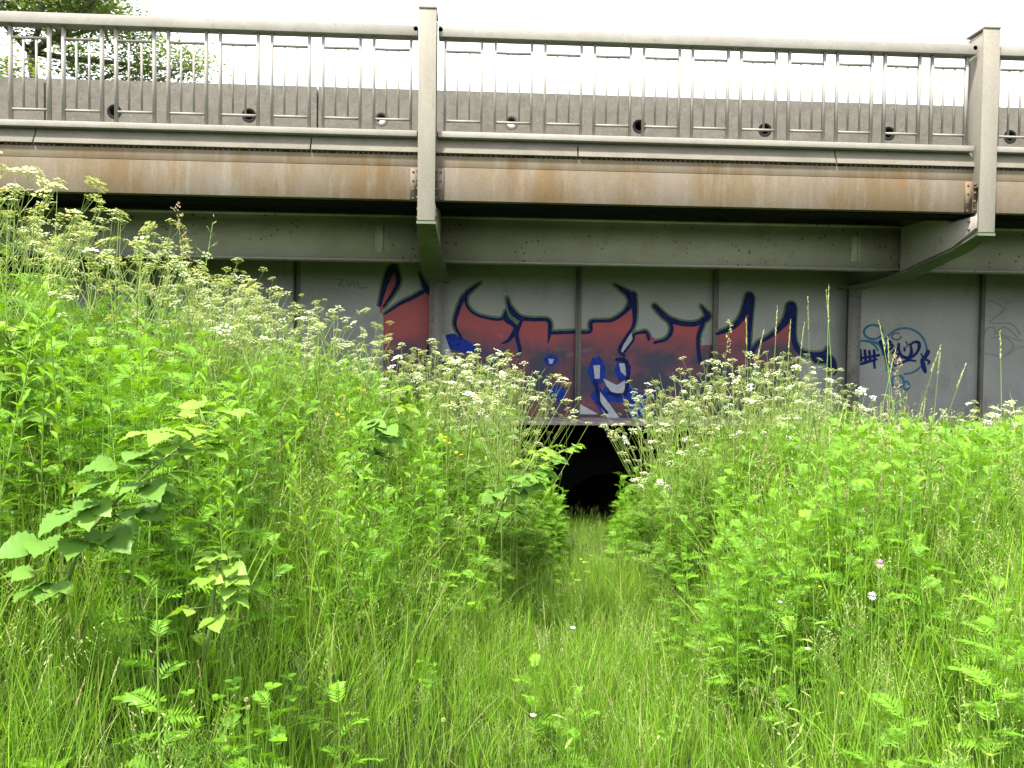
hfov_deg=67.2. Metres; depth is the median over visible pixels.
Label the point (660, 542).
cow parsley
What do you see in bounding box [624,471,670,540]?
cow parsley
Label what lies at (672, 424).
cow parsley
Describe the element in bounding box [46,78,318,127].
concrete barrier
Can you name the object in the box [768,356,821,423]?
cow parsley
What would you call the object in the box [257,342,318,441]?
cow parsley
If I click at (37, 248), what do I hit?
cow parsley
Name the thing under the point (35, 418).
nettle
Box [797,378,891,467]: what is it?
cow parsley
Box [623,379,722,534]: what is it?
cow parsley
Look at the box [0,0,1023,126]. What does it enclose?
sky
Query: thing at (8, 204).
cow parsley
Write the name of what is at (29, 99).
concrete barrier
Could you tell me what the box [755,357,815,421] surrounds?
cow parsley
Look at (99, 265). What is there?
cow parsley
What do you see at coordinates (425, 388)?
cow parsley
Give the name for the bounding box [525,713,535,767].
white wildflower
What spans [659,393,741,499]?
cow parsley
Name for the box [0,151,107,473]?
cow parsley
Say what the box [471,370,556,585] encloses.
cow parsley
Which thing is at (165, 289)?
cow parsley
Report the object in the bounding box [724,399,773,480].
cow parsley
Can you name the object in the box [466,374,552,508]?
cow parsley
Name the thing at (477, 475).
cow parsley
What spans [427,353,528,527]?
cow parsley
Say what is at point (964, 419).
cow parsley
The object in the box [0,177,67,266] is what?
cow parsley
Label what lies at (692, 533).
cow parsley
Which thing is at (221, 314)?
cow parsley
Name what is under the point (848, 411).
cow parsley
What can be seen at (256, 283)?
cow parsley
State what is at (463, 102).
concrete barrier
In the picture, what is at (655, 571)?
cow parsley
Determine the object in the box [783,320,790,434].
grass stalk
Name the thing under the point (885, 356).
grass stalk
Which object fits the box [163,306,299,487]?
cow parsley
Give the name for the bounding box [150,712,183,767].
grass stalk
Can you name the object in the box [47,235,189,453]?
cow parsley
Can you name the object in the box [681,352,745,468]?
cow parsley
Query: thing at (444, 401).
cow parsley
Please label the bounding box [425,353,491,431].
cow parsley
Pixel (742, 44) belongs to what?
metal railing
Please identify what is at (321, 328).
cow parsley
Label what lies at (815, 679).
yellow wildflower
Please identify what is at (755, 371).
grass stalk
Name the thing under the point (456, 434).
cow parsley
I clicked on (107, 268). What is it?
cow parsley
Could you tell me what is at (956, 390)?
grass stalk
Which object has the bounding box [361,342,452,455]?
cow parsley
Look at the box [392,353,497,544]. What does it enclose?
cow parsley
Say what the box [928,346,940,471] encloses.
grass stalk
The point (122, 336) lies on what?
cow parsley
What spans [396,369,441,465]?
cow parsley
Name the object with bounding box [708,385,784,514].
cow parsley
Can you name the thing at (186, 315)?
cow parsley
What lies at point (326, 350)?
cow parsley
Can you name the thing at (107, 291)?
cow parsley
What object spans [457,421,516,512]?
cow parsley
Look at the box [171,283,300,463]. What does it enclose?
cow parsley
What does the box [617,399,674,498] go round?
cow parsley
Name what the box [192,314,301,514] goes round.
cow parsley
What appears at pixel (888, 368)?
grass stalk
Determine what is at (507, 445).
cow parsley
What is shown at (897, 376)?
grass stalk
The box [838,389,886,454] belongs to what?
cow parsley
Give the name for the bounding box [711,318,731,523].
grass stalk
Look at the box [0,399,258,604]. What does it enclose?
bramble shoot
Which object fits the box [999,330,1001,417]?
grass stalk
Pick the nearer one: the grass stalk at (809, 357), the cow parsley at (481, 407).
the grass stalk at (809, 357)
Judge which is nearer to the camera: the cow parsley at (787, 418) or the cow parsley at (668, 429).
the cow parsley at (787, 418)
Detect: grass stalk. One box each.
[0,270,18,472]
[29,604,60,748]
[127,694,166,767]
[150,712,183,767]
[170,201,191,384]
[189,214,217,420]
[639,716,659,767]
[691,646,723,767]
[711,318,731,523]
[741,330,763,467]
[745,316,748,442]
[761,701,812,767]
[764,355,784,439]
[770,305,777,446]
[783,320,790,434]
[788,322,804,475]
[807,297,810,438]
[824,284,828,433]
[826,289,831,411]
[878,320,893,418]
[878,348,895,433]
[887,336,889,468]
[893,354,902,421]
[918,344,941,421]
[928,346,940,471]
[939,363,966,445]
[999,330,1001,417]
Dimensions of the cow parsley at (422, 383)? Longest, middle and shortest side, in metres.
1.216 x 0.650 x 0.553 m
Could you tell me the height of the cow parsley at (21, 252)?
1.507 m
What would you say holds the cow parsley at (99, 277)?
on the ground at (596, 492)
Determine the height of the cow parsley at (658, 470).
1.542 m
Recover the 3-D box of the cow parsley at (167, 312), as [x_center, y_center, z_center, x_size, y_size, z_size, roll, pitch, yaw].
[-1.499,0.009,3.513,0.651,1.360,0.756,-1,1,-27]
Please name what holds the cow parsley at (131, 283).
on the ground at (596, 492)
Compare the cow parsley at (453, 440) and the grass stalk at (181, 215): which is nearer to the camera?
the grass stalk at (181, 215)
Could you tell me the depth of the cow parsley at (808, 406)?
8.15 m
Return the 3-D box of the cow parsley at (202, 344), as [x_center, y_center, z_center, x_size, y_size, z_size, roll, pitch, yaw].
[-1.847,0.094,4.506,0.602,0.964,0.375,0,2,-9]
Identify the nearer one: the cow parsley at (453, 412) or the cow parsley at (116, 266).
the cow parsley at (116, 266)
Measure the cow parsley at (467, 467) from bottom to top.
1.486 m
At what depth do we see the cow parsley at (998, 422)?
5.49 m
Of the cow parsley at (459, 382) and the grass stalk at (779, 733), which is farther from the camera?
the cow parsley at (459, 382)
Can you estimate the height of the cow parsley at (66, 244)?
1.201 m
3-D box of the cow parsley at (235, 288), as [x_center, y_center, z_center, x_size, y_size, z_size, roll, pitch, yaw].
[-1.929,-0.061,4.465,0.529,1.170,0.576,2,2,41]
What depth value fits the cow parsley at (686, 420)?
7.95 m
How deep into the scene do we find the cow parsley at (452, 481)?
5.70 m
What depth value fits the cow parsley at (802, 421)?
6.17 m
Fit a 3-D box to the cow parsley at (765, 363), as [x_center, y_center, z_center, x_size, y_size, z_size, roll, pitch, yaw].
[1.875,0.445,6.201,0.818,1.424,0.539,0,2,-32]
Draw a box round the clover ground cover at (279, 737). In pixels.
[45,381,1023,767]
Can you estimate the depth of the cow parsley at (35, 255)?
4.95 m
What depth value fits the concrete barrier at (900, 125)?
9.98 m
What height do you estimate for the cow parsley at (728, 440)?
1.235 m
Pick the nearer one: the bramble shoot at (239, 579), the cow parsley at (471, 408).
the bramble shoot at (239, 579)
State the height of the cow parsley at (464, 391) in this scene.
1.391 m
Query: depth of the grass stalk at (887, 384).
5.57 m
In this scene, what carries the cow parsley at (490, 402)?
on the ground at (596, 492)
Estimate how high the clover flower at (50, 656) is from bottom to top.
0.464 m
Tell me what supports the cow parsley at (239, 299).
on the ground at (596, 492)
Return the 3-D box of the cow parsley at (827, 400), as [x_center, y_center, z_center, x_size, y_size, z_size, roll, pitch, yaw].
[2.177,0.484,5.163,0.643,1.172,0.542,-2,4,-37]
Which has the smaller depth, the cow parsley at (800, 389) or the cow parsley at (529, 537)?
the cow parsley at (529, 537)
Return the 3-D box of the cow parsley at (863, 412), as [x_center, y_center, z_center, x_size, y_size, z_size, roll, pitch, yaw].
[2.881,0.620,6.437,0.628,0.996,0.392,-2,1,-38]
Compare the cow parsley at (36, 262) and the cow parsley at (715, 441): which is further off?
the cow parsley at (715, 441)
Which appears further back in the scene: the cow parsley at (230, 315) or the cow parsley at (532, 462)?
the cow parsley at (532, 462)
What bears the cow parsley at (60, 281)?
on the ground at (596, 492)
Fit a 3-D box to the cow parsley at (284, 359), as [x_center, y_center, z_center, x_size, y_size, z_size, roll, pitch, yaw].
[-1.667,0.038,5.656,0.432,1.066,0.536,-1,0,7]
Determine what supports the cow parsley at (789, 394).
on the ground at (596, 492)
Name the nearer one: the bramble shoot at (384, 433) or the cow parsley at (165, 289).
the bramble shoot at (384, 433)
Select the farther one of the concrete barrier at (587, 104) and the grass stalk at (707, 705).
the concrete barrier at (587, 104)
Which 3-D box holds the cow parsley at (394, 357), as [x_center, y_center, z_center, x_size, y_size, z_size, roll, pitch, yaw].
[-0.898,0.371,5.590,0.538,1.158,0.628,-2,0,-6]
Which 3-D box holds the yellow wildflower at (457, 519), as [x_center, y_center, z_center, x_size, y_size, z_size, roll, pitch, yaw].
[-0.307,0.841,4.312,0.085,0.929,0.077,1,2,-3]
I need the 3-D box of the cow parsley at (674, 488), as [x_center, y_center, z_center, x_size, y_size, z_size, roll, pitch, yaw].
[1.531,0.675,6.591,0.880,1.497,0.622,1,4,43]
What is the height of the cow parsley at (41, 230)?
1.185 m
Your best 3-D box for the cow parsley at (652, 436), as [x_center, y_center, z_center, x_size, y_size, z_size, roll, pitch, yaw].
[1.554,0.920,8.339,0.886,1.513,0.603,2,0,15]
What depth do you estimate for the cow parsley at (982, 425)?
6.05 m
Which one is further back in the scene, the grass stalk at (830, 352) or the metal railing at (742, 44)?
the metal railing at (742, 44)
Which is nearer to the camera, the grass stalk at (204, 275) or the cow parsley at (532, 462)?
the grass stalk at (204, 275)
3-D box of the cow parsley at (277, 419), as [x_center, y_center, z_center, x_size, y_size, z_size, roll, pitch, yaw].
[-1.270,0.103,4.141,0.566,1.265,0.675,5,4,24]
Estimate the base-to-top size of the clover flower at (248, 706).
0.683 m
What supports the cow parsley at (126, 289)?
on the ground at (596, 492)
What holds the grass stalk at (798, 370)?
on the ground at (596, 492)
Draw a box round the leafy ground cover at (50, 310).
[0,258,1023,715]
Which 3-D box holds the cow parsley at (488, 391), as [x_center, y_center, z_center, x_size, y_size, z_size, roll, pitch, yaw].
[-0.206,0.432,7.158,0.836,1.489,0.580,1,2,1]
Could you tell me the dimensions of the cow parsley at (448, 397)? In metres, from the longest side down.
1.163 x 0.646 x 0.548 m
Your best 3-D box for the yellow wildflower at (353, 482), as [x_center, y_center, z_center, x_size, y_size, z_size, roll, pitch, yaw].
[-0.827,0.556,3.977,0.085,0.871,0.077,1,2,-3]
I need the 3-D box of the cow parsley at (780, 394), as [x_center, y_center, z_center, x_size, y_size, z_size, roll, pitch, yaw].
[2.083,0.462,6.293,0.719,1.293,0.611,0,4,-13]
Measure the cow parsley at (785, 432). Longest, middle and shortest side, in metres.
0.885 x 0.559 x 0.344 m
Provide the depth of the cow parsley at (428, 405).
5.99 m
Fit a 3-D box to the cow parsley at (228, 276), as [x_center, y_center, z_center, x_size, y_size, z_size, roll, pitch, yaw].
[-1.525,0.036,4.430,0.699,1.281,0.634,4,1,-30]
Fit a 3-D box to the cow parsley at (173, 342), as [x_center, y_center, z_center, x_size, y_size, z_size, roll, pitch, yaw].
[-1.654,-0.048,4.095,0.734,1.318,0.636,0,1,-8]
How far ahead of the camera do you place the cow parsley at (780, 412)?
6.59 m
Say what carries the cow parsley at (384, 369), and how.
on the ground at (596, 492)
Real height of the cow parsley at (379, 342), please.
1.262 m
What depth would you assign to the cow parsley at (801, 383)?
5.98 m
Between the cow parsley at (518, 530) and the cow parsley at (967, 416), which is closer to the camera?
the cow parsley at (518, 530)
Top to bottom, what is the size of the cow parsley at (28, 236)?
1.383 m
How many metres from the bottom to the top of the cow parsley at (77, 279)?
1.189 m
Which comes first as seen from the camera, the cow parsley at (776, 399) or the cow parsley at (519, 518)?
the cow parsley at (519, 518)
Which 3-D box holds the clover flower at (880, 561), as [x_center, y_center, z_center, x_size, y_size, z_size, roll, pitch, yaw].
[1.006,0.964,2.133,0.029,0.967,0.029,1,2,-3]
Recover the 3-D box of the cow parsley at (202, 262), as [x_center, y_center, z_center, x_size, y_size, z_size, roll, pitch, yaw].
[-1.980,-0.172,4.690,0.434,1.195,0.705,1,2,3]
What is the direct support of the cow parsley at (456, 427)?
on the ground at (596, 492)
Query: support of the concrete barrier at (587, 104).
on the road bridge
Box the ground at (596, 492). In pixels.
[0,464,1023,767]
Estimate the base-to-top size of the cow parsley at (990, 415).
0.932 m
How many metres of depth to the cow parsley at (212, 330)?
4.00 m
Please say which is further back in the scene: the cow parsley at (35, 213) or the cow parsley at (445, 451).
the cow parsley at (445, 451)
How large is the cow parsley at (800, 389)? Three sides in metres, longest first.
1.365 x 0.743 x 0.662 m
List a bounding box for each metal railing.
[0,11,418,138]
[438,26,976,153]
[997,45,1023,154]
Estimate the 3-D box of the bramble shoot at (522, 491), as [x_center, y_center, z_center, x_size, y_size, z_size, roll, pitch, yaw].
[0.058,0.651,4.514,0.482,0.547,0.443,1,2,-3]
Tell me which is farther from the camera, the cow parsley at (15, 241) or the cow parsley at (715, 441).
the cow parsley at (715, 441)
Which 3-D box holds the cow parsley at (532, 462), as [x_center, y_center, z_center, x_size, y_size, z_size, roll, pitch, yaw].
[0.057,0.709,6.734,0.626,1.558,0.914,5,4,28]
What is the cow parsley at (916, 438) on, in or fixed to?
on the ground at (596, 492)
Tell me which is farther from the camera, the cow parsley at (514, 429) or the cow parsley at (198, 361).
the cow parsley at (514, 429)
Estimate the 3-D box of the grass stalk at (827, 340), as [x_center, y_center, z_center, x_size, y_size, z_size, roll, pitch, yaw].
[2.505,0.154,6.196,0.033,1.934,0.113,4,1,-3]
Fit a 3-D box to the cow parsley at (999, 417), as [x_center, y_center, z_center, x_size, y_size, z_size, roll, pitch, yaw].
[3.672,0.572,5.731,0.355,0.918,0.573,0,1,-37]
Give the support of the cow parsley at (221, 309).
on the ground at (596, 492)
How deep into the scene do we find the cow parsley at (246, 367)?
5.14 m
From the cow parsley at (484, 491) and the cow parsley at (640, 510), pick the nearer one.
the cow parsley at (484, 491)
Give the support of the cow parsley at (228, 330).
on the ground at (596, 492)
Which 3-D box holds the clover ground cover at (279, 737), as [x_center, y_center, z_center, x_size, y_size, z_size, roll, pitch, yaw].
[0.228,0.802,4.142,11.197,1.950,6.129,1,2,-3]
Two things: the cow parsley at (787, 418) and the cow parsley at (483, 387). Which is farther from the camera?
the cow parsley at (483, 387)
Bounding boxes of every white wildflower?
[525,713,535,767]
[554,626,578,767]
[765,601,785,766]
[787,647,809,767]
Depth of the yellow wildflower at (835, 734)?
2.18 m
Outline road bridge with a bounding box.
[0,5,1023,496]
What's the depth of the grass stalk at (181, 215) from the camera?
4.11 m
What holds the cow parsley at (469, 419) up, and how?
on the ground at (596, 492)
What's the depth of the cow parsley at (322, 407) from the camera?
4.67 m
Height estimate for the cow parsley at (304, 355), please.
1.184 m
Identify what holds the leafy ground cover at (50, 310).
on the ground at (596, 492)
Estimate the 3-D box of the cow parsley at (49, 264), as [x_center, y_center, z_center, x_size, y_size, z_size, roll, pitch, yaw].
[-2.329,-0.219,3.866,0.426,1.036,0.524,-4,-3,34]
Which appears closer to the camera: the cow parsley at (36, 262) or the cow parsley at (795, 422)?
the cow parsley at (36, 262)
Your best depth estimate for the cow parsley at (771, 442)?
5.76 m
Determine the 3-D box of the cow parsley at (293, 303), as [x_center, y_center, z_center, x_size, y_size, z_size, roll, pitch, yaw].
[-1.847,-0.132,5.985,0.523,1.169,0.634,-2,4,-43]
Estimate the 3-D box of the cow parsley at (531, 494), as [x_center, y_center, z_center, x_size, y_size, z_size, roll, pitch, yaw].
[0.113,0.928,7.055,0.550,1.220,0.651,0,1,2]
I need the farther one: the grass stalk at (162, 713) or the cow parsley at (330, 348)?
the cow parsley at (330, 348)
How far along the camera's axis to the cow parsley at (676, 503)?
5.14 m
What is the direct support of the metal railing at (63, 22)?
on the road bridge
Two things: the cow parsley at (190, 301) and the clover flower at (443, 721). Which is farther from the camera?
the cow parsley at (190, 301)
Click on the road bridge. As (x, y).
(604, 279)
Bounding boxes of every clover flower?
[48,654,57,757]
[244,697,249,767]
[247,705,250,767]
[441,718,445,767]
[868,592,875,767]
[875,559,883,767]
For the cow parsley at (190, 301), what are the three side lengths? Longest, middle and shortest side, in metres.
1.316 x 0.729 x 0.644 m
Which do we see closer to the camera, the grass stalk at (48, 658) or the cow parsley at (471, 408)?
the grass stalk at (48, 658)
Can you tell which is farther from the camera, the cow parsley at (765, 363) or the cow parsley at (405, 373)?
the cow parsley at (765, 363)
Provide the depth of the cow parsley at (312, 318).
4.65 m
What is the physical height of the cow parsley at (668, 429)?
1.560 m
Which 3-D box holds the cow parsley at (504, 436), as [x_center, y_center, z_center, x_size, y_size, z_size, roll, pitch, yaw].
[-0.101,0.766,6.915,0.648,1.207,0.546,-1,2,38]
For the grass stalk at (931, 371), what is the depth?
5.48 m
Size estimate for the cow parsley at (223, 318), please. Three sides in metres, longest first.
1.344 x 0.733 x 0.651 m
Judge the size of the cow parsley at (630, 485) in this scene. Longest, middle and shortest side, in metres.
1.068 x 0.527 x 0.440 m
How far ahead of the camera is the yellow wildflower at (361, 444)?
4.18 m
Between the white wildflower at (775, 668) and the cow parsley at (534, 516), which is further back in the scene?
the cow parsley at (534, 516)
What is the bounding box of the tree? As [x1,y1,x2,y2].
[0,0,231,83]
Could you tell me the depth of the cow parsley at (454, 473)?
5.65 m
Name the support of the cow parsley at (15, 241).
on the ground at (596, 492)
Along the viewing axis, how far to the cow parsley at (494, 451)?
6.21 m
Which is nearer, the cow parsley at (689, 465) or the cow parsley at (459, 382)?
the cow parsley at (689, 465)
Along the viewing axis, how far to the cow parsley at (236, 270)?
4.31 m
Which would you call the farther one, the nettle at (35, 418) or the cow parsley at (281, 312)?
the cow parsley at (281, 312)
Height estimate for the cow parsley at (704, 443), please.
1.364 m
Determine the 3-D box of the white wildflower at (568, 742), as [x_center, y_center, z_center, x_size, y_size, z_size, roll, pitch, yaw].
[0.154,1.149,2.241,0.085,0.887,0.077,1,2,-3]
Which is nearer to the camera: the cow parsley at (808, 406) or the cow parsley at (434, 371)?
the cow parsley at (434, 371)
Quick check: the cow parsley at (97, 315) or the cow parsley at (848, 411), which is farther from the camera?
the cow parsley at (848, 411)
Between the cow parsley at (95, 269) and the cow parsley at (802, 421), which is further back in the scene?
the cow parsley at (802, 421)
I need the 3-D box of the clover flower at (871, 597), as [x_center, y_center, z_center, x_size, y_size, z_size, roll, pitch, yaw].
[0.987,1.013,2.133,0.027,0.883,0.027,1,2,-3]
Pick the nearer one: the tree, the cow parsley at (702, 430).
the cow parsley at (702, 430)
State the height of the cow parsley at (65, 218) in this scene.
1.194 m
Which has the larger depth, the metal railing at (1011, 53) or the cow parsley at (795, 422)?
the metal railing at (1011, 53)
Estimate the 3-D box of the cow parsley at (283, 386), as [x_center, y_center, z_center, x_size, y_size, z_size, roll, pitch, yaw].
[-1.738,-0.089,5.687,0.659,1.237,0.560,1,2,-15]
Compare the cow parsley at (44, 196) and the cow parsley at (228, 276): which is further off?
the cow parsley at (228, 276)
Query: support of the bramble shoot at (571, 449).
on the ground at (596, 492)
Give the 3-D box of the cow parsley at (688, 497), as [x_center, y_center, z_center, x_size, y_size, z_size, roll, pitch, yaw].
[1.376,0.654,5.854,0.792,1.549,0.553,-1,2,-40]
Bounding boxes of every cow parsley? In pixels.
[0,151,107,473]
[0,164,104,380]
[0,167,106,388]
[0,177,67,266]
[0,183,96,338]
[0,184,109,370]
[0,187,99,402]
[0,189,103,407]
[0,196,55,395]
[0,200,34,280]
[0,213,95,421]
[0,215,42,297]
[0,219,132,393]
[0,240,108,403]
[1,208,100,370]
[3,204,90,319]
[5,232,100,362]
[18,226,171,335]
[32,262,142,416]
[34,237,230,442]
[38,239,144,357]
[42,224,161,378]
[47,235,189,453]
[48,246,255,534]
[51,209,186,377]
[56,309,196,457]
[57,224,154,355]
[62,208,192,437]
[74,218,179,401]
[83,240,226,496]
[102,241,240,459]
[111,240,219,367]
[113,268,291,477]
[125,265,238,411]
[135,249,266,440]
[136,270,230,386]
[136,273,238,392]
[139,259,228,399]
[147,318,242,424]
[148,283,218,388]
[149,302,289,506]
[162,314,240,424]
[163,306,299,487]
[167,278,281,430]
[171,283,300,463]
[172,294,259,471]
[173,271,261,422]
[177,274,249,413]
[183,276,261,401]
[185,275,320,434]
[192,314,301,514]
[194,295,252,393]
[196,291,261,386]
[204,343,270,416]
[205,305,314,480]
[210,275,286,402]
[217,303,356,477]
[222,285,318,481]
[223,284,338,484]
[231,293,302,409]
[233,289,323,429]
[251,317,313,435]
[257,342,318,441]
[261,299,332,401]
[263,306,368,463]
[270,326,382,478]
[272,320,316,409]
[285,309,356,436]
[291,310,359,429]
[292,307,394,468]
[299,336,365,433]
[304,322,395,484]
[309,343,406,476]
[349,333,426,475]
[351,340,414,457]
[353,355,423,472]
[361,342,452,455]
[363,362,444,498]
[378,337,471,474]
[380,354,481,563]
[380,365,470,512]
[391,358,470,459]
[392,349,466,449]
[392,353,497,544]
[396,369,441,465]
[398,340,479,444]
[399,359,482,489]
[407,350,473,471]
[413,358,506,563]
[417,351,482,451]
[419,364,504,503]
[421,360,470,454]
[422,419,468,491]
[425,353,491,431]
[427,353,504,516]
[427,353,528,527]
[428,361,486,463]
[428,418,476,480]
[429,366,512,502]
[432,406,466,482]
[438,380,537,511]
[440,358,548,590]
[441,348,519,470]
[441,355,515,473]
[444,358,529,457]
[446,350,532,439]
[446,404,490,479]
[452,370,529,563]
[453,438,524,577]
[457,348,576,620]
[457,357,522,469]
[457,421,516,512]
[462,352,577,621]
[465,374,549,540]
[465,405,521,460]
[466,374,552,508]
[469,357,591,627]
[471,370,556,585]
[472,450,512,528]
[475,362,563,539]
[477,361,581,591]
[478,376,564,545]
[486,404,539,503]
[496,423,551,527]
[599,390,702,576]
[607,417,701,542]
[607,431,708,616]
[608,392,683,542]
[616,420,663,526]
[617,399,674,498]
[618,399,697,499]
[619,412,708,577]
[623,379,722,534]
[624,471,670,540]
[625,387,704,507]
[626,380,741,540]
[628,391,719,604]
[633,392,753,568]
[634,388,711,497]
[635,368,733,544]
[645,376,732,503]
[646,378,728,520]
[647,378,711,476]
[647,424,737,598]
[652,368,741,538]
[658,362,770,592]
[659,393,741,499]
[671,399,738,476]
[676,391,753,520]
[680,356,802,528]
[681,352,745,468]
[683,427,739,559]
[689,386,761,529]
[698,354,779,545]
[699,423,751,464]
[707,351,781,477]
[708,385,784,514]
[710,371,832,526]
[724,362,828,456]
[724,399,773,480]
[726,351,808,480]
[730,367,787,439]
[731,351,807,473]
[746,365,826,509]
[749,413,818,466]
[751,351,822,445]
[752,420,806,489]
[754,361,841,445]
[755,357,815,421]
[757,372,823,449]
[767,404,823,444]
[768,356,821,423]
[772,377,841,442]
[775,388,829,432]
[784,407,822,458]
[786,386,837,438]
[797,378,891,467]
[798,368,866,484]
[808,386,893,434]
[820,399,876,460]
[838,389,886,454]
[883,418,941,466]
[938,409,1001,437]
[942,409,996,434]
[957,413,1020,460]
[965,400,1023,466]
[966,405,1023,451]
[967,407,1023,463]
[971,400,1016,440]
[983,407,1023,464]
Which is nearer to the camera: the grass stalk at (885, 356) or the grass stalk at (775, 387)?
the grass stalk at (885, 356)
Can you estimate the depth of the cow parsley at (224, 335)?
4.90 m
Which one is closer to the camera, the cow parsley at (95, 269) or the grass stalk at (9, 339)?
the grass stalk at (9, 339)
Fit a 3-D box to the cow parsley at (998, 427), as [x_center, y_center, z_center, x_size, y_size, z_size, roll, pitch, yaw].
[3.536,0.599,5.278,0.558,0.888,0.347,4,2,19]
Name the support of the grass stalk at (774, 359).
on the ground at (596, 492)
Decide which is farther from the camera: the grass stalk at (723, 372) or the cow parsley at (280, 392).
the grass stalk at (723, 372)
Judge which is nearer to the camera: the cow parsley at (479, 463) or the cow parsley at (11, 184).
the cow parsley at (11, 184)
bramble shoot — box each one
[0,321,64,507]
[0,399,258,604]
[167,550,251,661]
[327,385,420,510]
[481,446,564,540]
[504,443,584,537]
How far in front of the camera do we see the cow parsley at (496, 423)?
7.59 m
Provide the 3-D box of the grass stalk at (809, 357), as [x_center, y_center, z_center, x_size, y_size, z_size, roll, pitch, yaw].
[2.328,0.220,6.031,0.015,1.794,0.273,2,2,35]
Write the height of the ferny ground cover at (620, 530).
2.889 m
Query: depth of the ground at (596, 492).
2.98 m
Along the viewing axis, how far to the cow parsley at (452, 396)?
7.04 m
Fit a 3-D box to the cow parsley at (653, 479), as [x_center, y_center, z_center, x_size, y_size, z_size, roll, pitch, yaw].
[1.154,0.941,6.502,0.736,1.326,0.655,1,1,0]
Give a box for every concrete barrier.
[0,77,45,119]
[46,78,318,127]
[318,87,578,134]
[582,94,833,141]
[838,102,1023,146]
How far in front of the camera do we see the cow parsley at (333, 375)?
5.90 m
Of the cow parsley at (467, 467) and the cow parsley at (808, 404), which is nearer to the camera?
the cow parsley at (467, 467)
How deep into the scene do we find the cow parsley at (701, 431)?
7.45 m
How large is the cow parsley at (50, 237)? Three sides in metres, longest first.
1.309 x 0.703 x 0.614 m
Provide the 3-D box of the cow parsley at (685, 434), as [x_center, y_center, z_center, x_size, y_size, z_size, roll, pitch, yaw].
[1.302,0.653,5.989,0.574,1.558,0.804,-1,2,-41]
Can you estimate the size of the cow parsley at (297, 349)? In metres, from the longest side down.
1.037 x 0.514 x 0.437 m
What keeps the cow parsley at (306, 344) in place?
on the ground at (596, 492)
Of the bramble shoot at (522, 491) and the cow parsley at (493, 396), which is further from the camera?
the cow parsley at (493, 396)
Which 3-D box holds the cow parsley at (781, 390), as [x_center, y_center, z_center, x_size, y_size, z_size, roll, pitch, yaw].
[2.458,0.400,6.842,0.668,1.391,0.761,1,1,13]
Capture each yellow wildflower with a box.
[346,408,356,570]
[354,387,364,494]
[436,434,447,553]
[440,440,449,597]
[451,452,463,610]
[802,586,825,764]
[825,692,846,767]
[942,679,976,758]
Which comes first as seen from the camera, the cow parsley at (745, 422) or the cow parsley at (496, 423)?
the cow parsley at (745, 422)
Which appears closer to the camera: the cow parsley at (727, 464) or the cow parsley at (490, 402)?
the cow parsley at (727, 464)
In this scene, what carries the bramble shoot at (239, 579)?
on the ground at (596, 492)
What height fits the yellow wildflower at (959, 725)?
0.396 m
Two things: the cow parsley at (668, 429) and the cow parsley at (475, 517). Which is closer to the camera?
the cow parsley at (475, 517)
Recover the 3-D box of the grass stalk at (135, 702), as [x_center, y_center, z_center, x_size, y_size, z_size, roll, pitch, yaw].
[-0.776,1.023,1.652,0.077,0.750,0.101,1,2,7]
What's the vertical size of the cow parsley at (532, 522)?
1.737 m
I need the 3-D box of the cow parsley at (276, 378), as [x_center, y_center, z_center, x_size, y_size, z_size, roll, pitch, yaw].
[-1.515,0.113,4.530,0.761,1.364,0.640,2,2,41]
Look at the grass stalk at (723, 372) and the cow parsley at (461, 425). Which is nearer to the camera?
the grass stalk at (723, 372)
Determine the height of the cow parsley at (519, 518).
1.737 m
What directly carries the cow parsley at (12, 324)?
on the ground at (596, 492)
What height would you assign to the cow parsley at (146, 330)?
1.289 m
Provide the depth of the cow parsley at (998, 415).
6.92 m
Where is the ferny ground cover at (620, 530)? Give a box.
[0,272,1023,767]
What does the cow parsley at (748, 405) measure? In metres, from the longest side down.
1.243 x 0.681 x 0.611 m
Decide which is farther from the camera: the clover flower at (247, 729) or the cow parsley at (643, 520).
the cow parsley at (643, 520)
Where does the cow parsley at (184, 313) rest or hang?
on the ground at (596, 492)
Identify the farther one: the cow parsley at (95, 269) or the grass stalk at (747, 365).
the grass stalk at (747, 365)
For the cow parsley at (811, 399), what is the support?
on the ground at (596, 492)
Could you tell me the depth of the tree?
25.75 m
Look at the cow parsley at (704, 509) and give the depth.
5.10 m
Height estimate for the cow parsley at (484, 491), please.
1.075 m
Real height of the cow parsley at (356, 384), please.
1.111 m
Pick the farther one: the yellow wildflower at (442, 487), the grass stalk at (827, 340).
the grass stalk at (827, 340)
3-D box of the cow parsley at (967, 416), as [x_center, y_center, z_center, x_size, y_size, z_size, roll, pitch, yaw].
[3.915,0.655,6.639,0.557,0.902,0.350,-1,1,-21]
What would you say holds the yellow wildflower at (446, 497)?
on the ground at (596, 492)
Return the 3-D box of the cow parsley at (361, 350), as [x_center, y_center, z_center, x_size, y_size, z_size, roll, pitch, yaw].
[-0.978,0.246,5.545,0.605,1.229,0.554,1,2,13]
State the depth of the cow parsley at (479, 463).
6.38 m
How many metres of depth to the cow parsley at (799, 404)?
5.08 m

